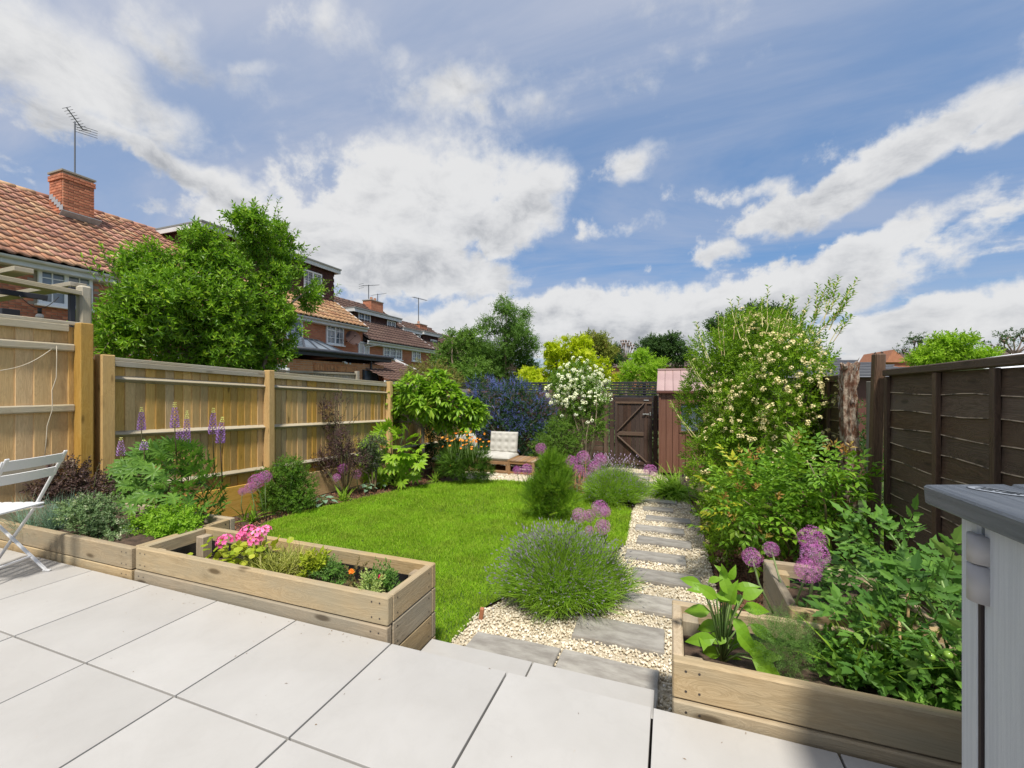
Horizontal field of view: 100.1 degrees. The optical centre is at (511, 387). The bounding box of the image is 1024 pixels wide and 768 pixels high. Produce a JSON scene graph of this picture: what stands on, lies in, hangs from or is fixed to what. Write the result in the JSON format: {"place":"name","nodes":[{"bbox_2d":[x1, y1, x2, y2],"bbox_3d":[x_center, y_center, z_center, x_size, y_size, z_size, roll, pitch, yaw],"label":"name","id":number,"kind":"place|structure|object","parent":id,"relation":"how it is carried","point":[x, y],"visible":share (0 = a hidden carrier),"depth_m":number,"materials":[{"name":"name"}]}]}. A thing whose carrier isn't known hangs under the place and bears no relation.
{"place":"outdoors","nodes":[
{"label":"outdoors","id":0,"kind":"place"},
{"bbox_2d":[0,106,223,363],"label":"terraced house","id":1,"kind":"structure","parent":0,"point":[56,231],"depth_m":12.63,"materials":[{"name":"brown tile"}]},
{"bbox_2d":[34,271,94,311],"bbox_3d":[-12.111,-2.677,11.666,0.140,1.109,1.219,0,0,20],"label":"window","id":2,"kind":"structure","parent":1,"relation":"in","point":[42,277],"depth_m":11.49,"materials":[{"name":"white glass"}]},
{"bbox_2d":[254,478,631,642],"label":"lawn","id":3,"kind":"structure","parent":0,"point":[457,564],"depth_m":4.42,"materials":[{"name":"green plant"}]},
{"bbox_2d":[516,447,585,519],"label":"yew bush","id":4,"kind":"object","parent":3,"relation":"on","point":[539,485],"visible":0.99,"depth_m":5.91,"materials":[{"name":"green plant"}]},
{"bbox_2d":[0,548,895,767],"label":"patio","id":5,"kind":"structure","parent":0,"point":[204,683],"depth_m":1.76,"materials":[{"name":"ceramic"}]},
{"bbox_2d":[0,450,67,571],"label":"bistro chair","id":6,"kind":"object","parent":5,"relation":"on","point":[8,465],"visible":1,"depth_m":2.95,"materials":[{"name":"white paint"}]},
{"bbox_2d":[0,314,93,504],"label":"wooden fence","id":7,"kind":"object","parent":5,"relation":"on","point":[25,401],"visible":0.6,"depth_m":4.17,"materials":[{"name":"brown wood"}]},
{"bbox_2d":[0,345,56,455],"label":"cable","id":8,"kind":"object","parent":7,"relation":"hanging from","point":[51,390],"visible":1,"depth_m":4.14,"materials":[{"name":"beige plastic"}]},
{"bbox_2d":[924,484,1023,767],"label":"storage box","id":9,"kind":"object","parent":5,"relation":"on","point":[991,516],"visible":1,"depth_m":0.97,"materials":[{"name":"grey plastic"}]},
{"bbox_2d":[0,0,1023,373],"label":"sky","id":10,"kind":"structure","parent":0,"point":[630,170],"materials":[{"name":"blue"}]},
{"bbox_2d":[234,458,832,610],"bbox_3d":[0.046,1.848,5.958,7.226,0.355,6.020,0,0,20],"label":"bark mulch","id":11,"kind":"object","parent":0,"point":[424,480],"visible":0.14,"depth_m":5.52,"materials":[{"name":"brown wood"}]},
{"bbox_2d":[0,502,234,580],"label":"raised planter","id":12,"kind":"object","parent":11,"relation":"on","point":[117,557],"visible":0.31,"depth_m":3.23,"materials":[{"name":"brown wood"}]},
{"bbox_2d":[0,486,103,540],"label":"blue fescue","id":13,"kind":"object","parent":12,"relation":"on","point":[48,524],"visible":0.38,"depth_m":3.53,"materials":[{"name":"plant"}]},
{"bbox_2d":[19,454,124,506],"bbox_3d":[-4.633,0.953,4.259,1.879,0.788,0.696,0,0,20],"label":"heuchera","id":14,"kind":"object","parent":12,"relation":"on","point":[79,483],"visible":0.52,"depth_m":4.09,"materials":[{"name":"purple plant"}]},
{"bbox_2d":[41,490,137,540],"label":"variegated plant","id":15,"kind":"object","parent":12,"relation":"on","point":[96,520],"visible":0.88,"depth_m":3.37,"materials":[{"name":"green plant"}]},
{"bbox_2d":[115,497,209,538],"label":"bright leafy plant","id":16,"kind":"object","parent":12,"relation":"on","point":[151,524],"visible":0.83,"depth_m":3.35,"materials":[{"name":"green plant"}]},
{"bbox_2d":[103,402,231,519],"bbox_3d":[-3.381,0.861,4.078,2.059,1.450,0.614,0,0,26],"label":"lupin","id":17,"kind":"object","parent":12,"relation":"in","point":[143,457],"visible":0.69,"depth_m":4.01,"materials":[{"name":"green plant"}]},
{"bbox_2d":[229,501,272,527],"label":"strappy plant","id":18,"kind":"object","parent":11,"relation":"on","point":[252,516],"visible":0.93,"depth_m":5.67,"materials":[{"name":"green plant"}]},
{"bbox_2d":[94,354,470,516],"bbox_3d":[-2.842,0.898,8.705,0.156,2.487,9.186,0,0,20],"label":"wooden fence","id":19,"kind":"object","parent":11,"relation":"on","point":[269,416],"visible":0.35,"depth_m":6.05,"materials":[{"name":"brown wood"}]},
{"bbox_2d":[134,526,434,650],"bbox_3d":[-1.515,1.391,2.780,2.043,0.608,0.496,0,0,20],"label":"raised planter","id":20,"kind":"object","parent":11,"relation":"on","point":[402,614],"visible":0.58,"depth_m":2.54,"materials":[{"name":"brown wood"}]},
{"bbox_2d":[188,524,293,565],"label":"geranium","id":21,"kind":"object","parent":20,"relation":"in","point":[238,546],"visible":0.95,"depth_m":2.85,"materials":[{"name":"pink plant"}]},
{"bbox_2d":[236,537,323,581],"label":"sedge tuft","id":22,"kind":"object","parent":20,"relation":"in","point":[283,563],"visible":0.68,"depth_m":2.79,"materials":[{"name":"green plant"}]},
{"bbox_2d":[296,545,331,579],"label":"bedding plant","id":23,"kind":"object","parent":20,"relation":"on","point":[311,561],"visible":0.75,"depth_m":2.62,"materials":[{"name":"plant"}]},
{"bbox_2d":[309,553,354,584],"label":"bedding plant","id":24,"kind":"object","parent":20,"relation":"on","point":[327,574],"visible":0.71,"depth_m":2.61,"materials":[{"name":"green plant"}]},
{"bbox_2d":[344,556,369,587],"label":"bedding plant","id":25,"kind":"object","parent":20,"relation":"on","point":[354,579],"visible":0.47,"depth_m":2.62,"materials":[{"name":"green plant"}]},
{"bbox_2d":[354,568,386,591],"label":"bedding plant","id":26,"kind":"object","parent":20,"relation":"in","point":[374,584],"visible":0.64,"depth_m":2.38,"materials":[{"name":"green plant"}]},
{"bbox_2d":[362,556,401,592],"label":"bedding plant","id":27,"kind":"object","parent":20,"relation":"on","point":[390,578],"visible":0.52,"depth_m":2.46,"materials":[{"name":"green plant"}]},
{"bbox_2d":[249,452,321,515],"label":"round shrub","id":28,"kind":"object","parent":11,"relation":"on","point":[283,497],"visible":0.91,"depth_m":6.16,"materials":[{"name":"green plant"}]},
{"bbox_2d":[310,389,373,495],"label":"smoke bush","id":29,"kind":"object","parent":11,"relation":"on","point":[340,451],"visible":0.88,"depth_m":7.36,"materials":[{"name":"purple plant"}]},
{"bbox_2d":[354,430,389,492],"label":"elder shrub","id":30,"kind":"object","parent":11,"relation":"on","point":[374,464],"visible":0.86,"depth_m":7.72,"materials":[{"name":"plant"}]},
{"bbox_2d":[356,417,429,489],"bbox_3d":[-2.348,1.329,8.174,1.815,1.497,1.036,0,0,20],"label":"fatsia","id":31,"kind":"object","parent":11,"relation":"on","point":[396,468],"visible":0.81,"depth_m":8.10,"materials":[{"name":"green plant"}]},
{"bbox_2d":[385,366,493,477],"bbox_3d":[-2.026,0.798,9.082,3.314,2.443,1.619,0,0,20],"label":"tree","id":32,"kind":"object","parent":11,"relation":"on","point":[445,413],"visible":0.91,"depth_m":8.61,"materials":[{"name":"green plant"}]},
{"bbox_2d":[416,425,462,471],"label":"dark shrub","id":33,"kind":"object","parent":11,"relation":"on","point":[429,449],"visible":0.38,"depth_m":10.14,"materials":[{"name":"green plant"}]},
{"bbox_2d":[432,431,496,483],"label":"orange flowering shrub","id":34,"kind":"object","parent":11,"relation":"on","point":[467,454],"visible":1,"depth_m":8.57,"materials":[{"name":"green plant"}]},
{"bbox_2d":[461,373,566,465],"bbox_3d":[0.042,0.855,11.631,3.018,2.636,2.150,0,0,20],"label":"ceanothus shrub","id":35,"kind":"object","parent":11,"relation":"on","point":[510,413],"visible":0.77,"depth_m":11.34,"materials":[{"name":"blue plant"}]},
{"bbox_2d":[421,639,653,718],"bbox_3d":[0.044,1.601,2.138,1.251,0.222,0.400,0,0,20],"label":"patio step","id":36,"kind":"object","parent":11,"relation":"on","point":[598,685],"visible":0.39,"depth_m":2.23,"materials":[{"name":"ceramic"}]},
{"bbox_2d":[468,389,608,463],"bbox_3d":[0.618,1.080,12.129,4.150,2.050,0.107,0,0,20],"label":"back fence","id":37,"kind":"object","parent":11,"relation":"on","point":[602,446],"visible":0.28,"depth_m":11.91,"materials":[{"name":"brown wood"}]},
{"bbox_2d":[527,409,584,461],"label":"leafy shrub","id":38,"kind":"object","parent":11,"relation":"on","point":[552,440],"visible":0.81,"depth_m":9.96,"materials":[{"name":"green plant"}]},
{"bbox_2d":[544,356,614,470],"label":"flowering shrub","id":39,"kind":"object","parent":11,"relation":"on","point":[568,386],"visible":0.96,"depth_m":10.11,"materials":[{"name":"white plant"}]},
{"bbox_2d":[574,461,658,507],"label":"lavender bush","id":40,"kind":"object","parent":11,"relation":"on","point":[607,485],"visible":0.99,"depth_m":6.96,"materials":[{"name":"green plant"}]},
{"bbox_2d":[587,451,646,474],"bbox_3d":[2.134,1.707,9.219,1.463,0.616,1.610,0,0,20],"label":"catmint","id":41,"kind":"object","parent":11,"relation":"on","point":[615,462],"visible":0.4,"depth_m":9.37,"materials":[{"name":"purple plant"}]},
{"bbox_2d":[642,463,705,502],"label":"grass clump","id":42,"kind":"object","parent":11,"relation":"on","point":[669,488],"visible":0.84,"depth_m":7.54,"materials":[{"name":"green plant"}]},
{"bbox_2d":[657,368,738,473],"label":"garden shed","id":43,"kind":"structure","parent":11,"relation":"on","point":[670,434],"depth_m":10.28,"materials":[{"name":"brown wood"}]},
{"bbox_2d":[679,402,704,432],"bbox_3d":[4.241,0.715,10.102,0.565,0.735,0.046,0,0,20],"label":"window","id":44,"kind":"structure","parent":43,"relation":"in","point":[681,426],"depth_m":10.15,"materials":[{"name":"grey glass"}]},
{"bbox_2d":[695,502,831,611],"bbox_3d":[2.867,1.855,4.966,1.240,0.226,4.700,0,0,20],"label":"bark bed","id":45,"kind":"object","parent":11,"relation":"on","point":[748,576],"visible":0.1,"depth_m":4.32,"materials":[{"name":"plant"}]},
{"bbox_2d":[668,275,859,569],"bbox_3d":[2.881,0.347,5.675,1.902,3.216,3.373,0,0,2],"label":"flowering hedge","id":46,"kind":"object","parent":45,"relation":"on","point":[740,394],"visible":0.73,"depth_m":4.87,"materials":[{"name":"green plant"}]},
{"bbox_2d":[686,424,902,577],"bbox_3d":[2.382,1.048,3.632,1.772,1.496,1.280,0,0,-5],"label":"nandina shrub","id":47,"kind":"object","parent":45,"relation":"on","point":[821,494],"visible":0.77,"depth_m":3.51,"materials":[{"name":"green plant"}]},
{"bbox_2d":[795,375,839,554],"bbox_3d":[3.454,0.837,4.793,0.070,1.924,1.840,0,0,20],"label":"overlap fence panel","id":48,"kind":"object","parent":45,"relation":"on","point":[830,418],"visible":0.14,"depth_m":4.51,"materials":[{"name":"brown wood"}]},
{"bbox_2d":[866,381,870,503],"bbox_3d":[3.039,0.880,3.635,0.020,1.860,0.120,0,0,20],"label":"fence post","id":49,"kind":"object","parent":45,"relation":"on","point":[868,384],"visible":0.22,"depth_m":3.67,"materials":[{"name":"brown wood"}]},
{"bbox_2d":[865,351,885,569],"bbox_3d":[2.900,0.809,3.431,0.110,2.183,0.125,0,0,20],"label":"fence post","id":50,"kind":"object","parent":45,"relation":"on","point":[876,418],"visible":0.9,"depth_m":3.39,"materials":[{"name":"brown wood"}]},
{"bbox_2d":[672,600,961,767],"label":"raised planter","id":51,"kind":"object","parent":11,"relation":"on","point":[822,712],"visible":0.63,"depth_m":1.60,"materials":[{"name":"brown wood"}]},
{"bbox_2d":[680,563,780,675],"bbox_3d":[0.951,1.000,1.875,0.408,0.487,0.229,0,0,20],"label":"hosta","id":52,"kind":"object","parent":51,"relation":"on","point":[722,636],"visible":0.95,"depth_m":1.87,"materials":[{"name":"green plant"}]},
{"bbox_2d":[736,600,829,680],"bbox_3d":[1.132,1.096,1.796,0.327,0.418,0.298,0,0,1],"label":"rosemary","id":53,"kind":"object","parent":51,"relation":"on","point":[780,642],"visible":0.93,"depth_m":1.76,"materials":[{"name":"green plant"}]},
{"bbox_2d":[789,593,955,689],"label":"chives","id":54,"kind":"object","parent":51,"relation":"in","point":[874,648],"visible":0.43,"depth_m":1.75,"materials":[{"name":"green plant"}]},
{"bbox_2d":[793,623,961,711],"bbox_3d":[1.667,1.184,1.698,0.952,0.407,0.503,0,0,20],"label":"mint plant","id":55,"kind":"object","parent":51,"relation":"in","point":[878,681],"visible":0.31,"depth_m":1.70,"materials":[{"name":"green plant"}]},
{"bbox_2d":[803,524,961,711],"bbox_3d":[1.605,0.896,1.712,0.718,0.818,0.638,0,0,20],"label":"tomato plant","id":56,"kind":"object","parent":51,"relation":"in","point":[943,588],"visible":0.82,"depth_m":1.71,"materials":[{"name":"green plant"}]},
{"bbox_2d":[837,357,859,568],"bbox_3d":[2.999,0.838,3.818,0.160,2.218,0.158,0,0,20],"label":"rotten post","id":57,"kind":"object","parent":11,"relation":"on","point":[848,382],"visible":0.48,"depth_m":3.77,"materials":[{"name":"brown wood"}]},
{"bbox_2d":[763,559,947,642],"bbox_3d":[1.808,1.419,2.356,0.633,0.613,0.672,0,0,20],"label":"raised planter","id":58,"kind":"object","parent":11,"relation":"on","point":[776,592],"visible":0.16,"depth_m":2.49,"materials":[{"name":"brown wood"}]},
{"bbox_2d":[741,547,773,613],"bbox_3d":[1.381,1.080,2.428,0.154,0.345,0.109,0,0,10],"label":"allium","id":59,"kind":"object","parent":58,"relation":"on","point":[752,557],"visible":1,"depth_m":2.42,"materials":[{"name":"purple plant"}]},
{"bbox_2d":[762,541,781,582],"bbox_3d":[1.567,1.088,2.468,0.094,0.331,0.301,0,0,-7],"label":"allium","id":60,"kind":"object","parent":58,"relation":"in","point":[771,552],"visible":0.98,"depth_m":2.54,"materials":[{"name":"purple plant"}]},
{"bbox_2d":[793,557,822,604],"bbox_3d":[1.451,1.039,2.128,0.125,0.425,0.236,0,0,20],"label":"allium","id":61,"kind":"object","parent":58,"relation":"in","point":[807,572],"visible":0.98,"depth_m":2.08,"materials":[{"name":"purple plant"}]},
{"bbox_2d":[797,525,827,606],"bbox_3d":[1.555,0.983,2.220,0.142,0.536,0.140,0,0,20],"label":"allium","id":62,"kind":"object","parent":58,"relation":"on","point":[811,538],"visible":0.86,"depth_m":2.21,"materials":[{"name":"purple plant"}]},
{"bbox_2d":[799,541,831,607],"bbox_3d":[1.502,1.006,2.127,0.137,0.491,0.171,0,0,39],"label":"allium","id":63,"kind":"object","parent":58,"relation":"on","point":[814,556],"visible":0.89,"depth_m":2.12,"materials":[{"name":"purple plant"}]},
{"bbox_2d":[786,559,881,616],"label":"tomato plant","id":64,"kind":"object","parent":58,"relation":"in","point":[825,577],"visible":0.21,"depth_m":2.40,"materials":[{"name":"green plant"}]},
{"bbox_2d":[798,494,961,634],"bbox_3d":[1.838,0.954,2.060,0.814,0.956,0.602,0,0,20],"label":"tomato plant","id":65,"kind":"object","parent":58,"relation":"in","point":[847,566],"visible":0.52,"depth_m":2.11,"materials":[{"name":"green plant"}]},
{"bbox_2d":[882,354,1023,619],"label":"overlap fence panel","id":66,"kind":"object","parent":11,"relation":"on","point":[948,423],"visible":0.46,"depth_m":2.62,"materials":[{"name":"brown wood"}]},
{"bbox_2d":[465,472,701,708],"bbox_3d":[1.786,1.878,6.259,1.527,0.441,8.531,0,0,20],"label":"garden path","id":67,"kind":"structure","parent":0,"point":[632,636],"depth_m":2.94,"materials":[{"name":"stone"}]},
{"bbox_2d":[452,464,719,711],"bbox_3d":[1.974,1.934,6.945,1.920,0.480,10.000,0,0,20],"label":"gravel path","id":68,"kind":"structure","parent":0,"point":[620,656],"depth_m":3.20,"materials":[{"name":"stone"}]},
{"bbox_2d":[479,518,656,624],"bbox_3d":[0.464,1.430,3.552,1.393,0.692,1.362,0,0,20],"label":"lavender bush","id":69,"kind":"object","parent":68,"relation":"on","point":[549,570],"visible":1,"depth_m":3.31,"materials":[{"name":"green plant"}]},
{"bbox_2d":[610,395,613,467],"bbox_3d":[2.658,1.184,11.403,0.110,1.928,0.110,0,0,20],"label":"gate post","id":70,"kind":"object","parent":68,"relation":"on","point":[612,432],"visible":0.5,"depth_m":11.34,"materials":[{"name":"brown wood"}]},
{"bbox_2d":[615,397,651,468],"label":"garden gate","id":71,"kind":"structure","parent":70,"relation":"attached to","point":[625,432],"depth_m":11.20,"materials":[{"name":"brown wood"}]},
{"bbox_2d":[653,396,657,469],"bbox_3d":[3.690,1.184,11.024,0.110,1.928,0.110,0,0,20],"label":"gate post","id":72,"kind":"object","parent":68,"relation":"on","point":[655,431],"visible":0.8,"depth_m":10.97,"materials":[{"name":"brown wood"}]},
{"bbox_2d":[326,418,883,567],"bbox_3d":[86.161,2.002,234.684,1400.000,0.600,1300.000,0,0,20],"label":"ground","id":73,"kind":"structure","parent":0,"point":[860,503],"depth_m":9.31,"materials":[{"name":"green plant"}]},
{"bbox_2d":[0,266,91,326],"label":"pergola","id":74,"kind":"object","parent":73,"relation":"on","point":[79,302],"visible":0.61,"depth_m":4.83,"materials":[{"name":"grey wood"}]},
{"bbox_2d":[67,194,342,371],"bbox_3d":[-5.117,-0.984,8.152,2.124,5.943,5.116,0,0,20],"label":"laurel tree","id":75,"kind":"object","parent":73,"relation":"on","point":[158,298],"visible":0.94,"depth_m":7.17,"materials":[{"name":"green plant"}]},
{"bbox_2d":[155,219,368,363],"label":"terraced house","id":76,"kind":"structure","parent":73,"relation":"on","point":[336,324],"depth_m":21.30,"materials":[{"name":"brown brick"}]},
{"bbox_2d":[304,269,323,296],"bbox_3d":[-10.184,-5.336,21.994,0.140,1.181,1.277,0,0,20],"label":"window","id":77,"kind":"structure","parent":76,"relation":"in","point":[308,272],"depth_m":21.86,"materials":[{"name":"white glass"}]},
{"bbox_2d":[326,326,345,346],"bbox_3d":[-8.691,-2.568,21.126,0.140,1.075,1.262,0,0,20],"label":"window","id":78,"kind":"structure","parent":76,"relation":"in","point":[334,336],"depth_m":21.09,"materials":[{"name":"white glass"}]},
{"bbox_2d":[275,370,358,379],"bbox_3d":[-5.072,0.680,11.079,0.100,2.300,3.225,0,0,20],"label":"trellis fence","id":79,"kind":"object","parent":73,"relation":"on","point":[355,375],"visible":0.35,"depth_m":11.52,"materials":[{"name":"brown wood"}]},
{"bbox_2d":[267,338,393,381],"bbox_3d":[-8.091,0.172,16.495,4.440,4.055,5.608,0,0,20],"label":"conservatory","id":80,"kind":"object","parent":73,"relation":"on","point":[318,356],"visible":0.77,"depth_m":16.04,"materials":[{"name":"grey glass"}]},
{"bbox_2d":[334,283,435,380],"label":"terraced house","id":81,"kind":"structure","parent":73,"relation":"on","point":[383,335],"depth_m":26.69,"materials":[{"name":"brown brick"}]},
{"bbox_2d":[383,347,403,360],"bbox_3d":[-7.075,-1.997,25.529,0.140,0.797,1.921,0,0,20],"label":"window","id":82,"kind":"structure","parent":81,"relation":"in","point":[396,353],"depth_m":25.63,"materials":[{"name":"white glass"}]},
{"bbox_2d":[345,358,429,382],"bbox_3d":[-5.688,0.503,19.286,3.427,3.795,4.131,0,0,20],"label":"garden room","id":83,"kind":"object","parent":73,"relation":"on","point":[391,369],"visible":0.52,"depth_m":18.35,"materials":[{"name":"white plastic"}]},
{"bbox_2d":[399,357,464,387],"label":"dogwood shrub","id":84,"kind":"object","parent":73,"relation":"on","point":[423,368],"visible":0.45,"depth_m":14.27,"materials":[{"name":"green plant"}]},
{"bbox_2d":[398,297,473,386],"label":"terraced house","id":85,"kind":"structure","parent":73,"relation":"on","point":[426,334],"depth_m":33.36,"materials":[{"name":"brown brick"}]},
{"bbox_2d":[425,322,493,386],"bbox_3d":[-2.064,-0.161,17.331,3.285,4.921,2.149,0,0,42],"label":"tree","id":86,"kind":"object","parent":73,"relation":"on","point":[460,343],"visible":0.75,"depth_m":17.12,"materials":[{"name":"green plant"}]},
{"bbox_2d":[457,292,543,426],"bbox_3d":[-0.564,-0.898,18.642,4.224,6.395,3.087,0,0,20],"label":"tree","id":87,"kind":"object","parent":73,"relation":"on","point":[505,353],"visible":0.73,"depth_m":18.23,"materials":[{"name":"green plant"}]},
{"bbox_2d":[427,379,658,457],"bbox_3d":[2.378,1.203,14.357,14.918,3.230,1.568,0,0,20],"label":"fence","id":88,"kind":"object","parent":73,"relation":"on","point":[614,406],"visible":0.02,"depth_m":13.87,"materials":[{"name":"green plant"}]},
{"bbox_2d":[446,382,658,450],"bbox_3d":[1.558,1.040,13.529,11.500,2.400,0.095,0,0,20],"label":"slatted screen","id":89,"kind":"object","parent":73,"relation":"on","point":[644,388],"visible":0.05,"depth_m":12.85,"materials":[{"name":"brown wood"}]},
{"bbox_2d":[514,332,618,391],"bbox_3d":[1.908,0.154,15.425,3.768,4.291,2.477,0,0,20],"label":"tree","id":90,"kind":"object","parent":73,"relation":"on","point":[555,354],"visible":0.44,"depth_m":15.15,"materials":[{"name":"yellow plant"}]},
{"bbox_2d":[572,327,620,365],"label":"tree","id":91,"kind":"object","parent":73,"relation":"on","point":[603,347],"visible":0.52,"depth_m":19.39,"materials":[{"name":"green plant"}]},
{"bbox_2d":[595,341,627,406],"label":"tree","id":92,"kind":"object","parent":73,"relation":"on","point":[621,358],"visible":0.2,"depth_m":28.98,"materials":[{"name":"green plant"}]},
{"bbox_2d":[616,346,669,394],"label":"tree","id":93,"kind":"object","parent":73,"relation":"on","point":[639,359],"visible":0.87,"depth_m":15.02,"materials":[{"name":"green plant"}]},
{"bbox_2d":[634,329,695,394],"bbox_3d":[11.361,-0.984,32.087,4.735,6.568,4.146,0,0,20],"label":"tree","id":94,"kind":"object","parent":73,"relation":"on","point":[662,346],"visible":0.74,"depth_m":31.25,"materials":[{"name":"green plant"}]},
{"bbox_2d":[702,298,800,369],"bbox_3d":[12.914,-1.284,23.233,5.073,7.169,3.572,0,0,20],"label":"tree","id":95,"kind":"object","parent":73,"relation":"on","point":[711,322],"visible":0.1,"depth_m":22.72,"materials":[{"name":"green plant"}]},
{"bbox_2d":[768,354,901,478],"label":"outbuilding","id":96,"kind":"structure","parent":73,"relation":"on","point":[865,372],"depth_m":10.51,"materials":[{"name":"grey wood"}]},
{"bbox_2d":[858,397,883,503],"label":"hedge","id":97,"kind":"object","parent":73,"relation":"on","point":[862,444],"depth_m":8.16,"materials":[{"name":"green plant"}]},
{"bbox_2d":[892,331,929,365],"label":"pollarded tree","id":98,"kind":"object","parent":73,"relation":"on","point":[913,342],"visible":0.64,"depth_m":14.22,"materials":[{"name":"grey plant"}]},
{"bbox_2d":[898,327,1009,366],"bbox_3d":[11.957,0.364,11.572,2.883,3.871,1.600,0,0,-1],"label":"tree","id":99,"kind":"object","parent":73,"relation":"on","point":[943,348],"visible":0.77,"depth_m":11.16,"materials":[{"name":"green plant"}]},
{"bbox_2d":[981,327,1023,353],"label":"pollarded tree","id":100,"kind":"object","parent":73,"relation":"on","point":[1005,340],"visible":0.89,"depth_m":11.88,"materials":[{"name":"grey plant"}]},
{"bbox_2d":[859,350,904,363],"bbox_3d":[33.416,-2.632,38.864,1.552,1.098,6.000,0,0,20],"label":"gable house","id":101,"kind":"structure","parent":0,"point":[892,356],"depth_m":36.52,"materials":[{"name":"orange brick"}]},
{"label":"gravel corner","id":102,"kind":"structure","parent":0,"visible":0},
{"bbox_2d":[432,461,515,474],"bbox_3d":[-0.853,1.877,10.327,1.680,0.268,1.300,0,0,20],"label":"garden sofa","id":103,"kind":"object","parent":102,"relation":"on","point":[501,468],"visible":0.16,"depth_m":10.11,"materials":[{"name":"brown wood"}]},
{"bbox_2d":[476,450,518,460],"bbox_3d":[-0.438,1.670,10.472,1.050,0.173,0.700,0,0,20],"label":"cushion","id":104,"kind":"object","parent":103,"relation":"on","point":[500,456],"visible":0.56,"depth_m":10.15,"materials":[{"name":"white fabric"}]},
{"bbox_2d":[490,431,517,452],"bbox_3d":[-0.202,1.369,10.707,0.720,0.520,0.183,0,-10,18],"label":"cushion","id":105,"kind":"object","parent":104,"relation":"on","point":[500,441],"visible":0.95,"depth_m":10.62,"materials":[{"name":"white fabric"}]},
{"bbox_2d":[507,456,540,475],"bbox_3d":[0.314,1.854,10.111,0.652,0.349,0.700,0,0,20],"label":"coffee table","id":106,"kind":"object","parent":102,"relation":"on","point":[520,460],"visible":0.75,"depth_m":9.88,"materials":[{"name":"brown wood"}]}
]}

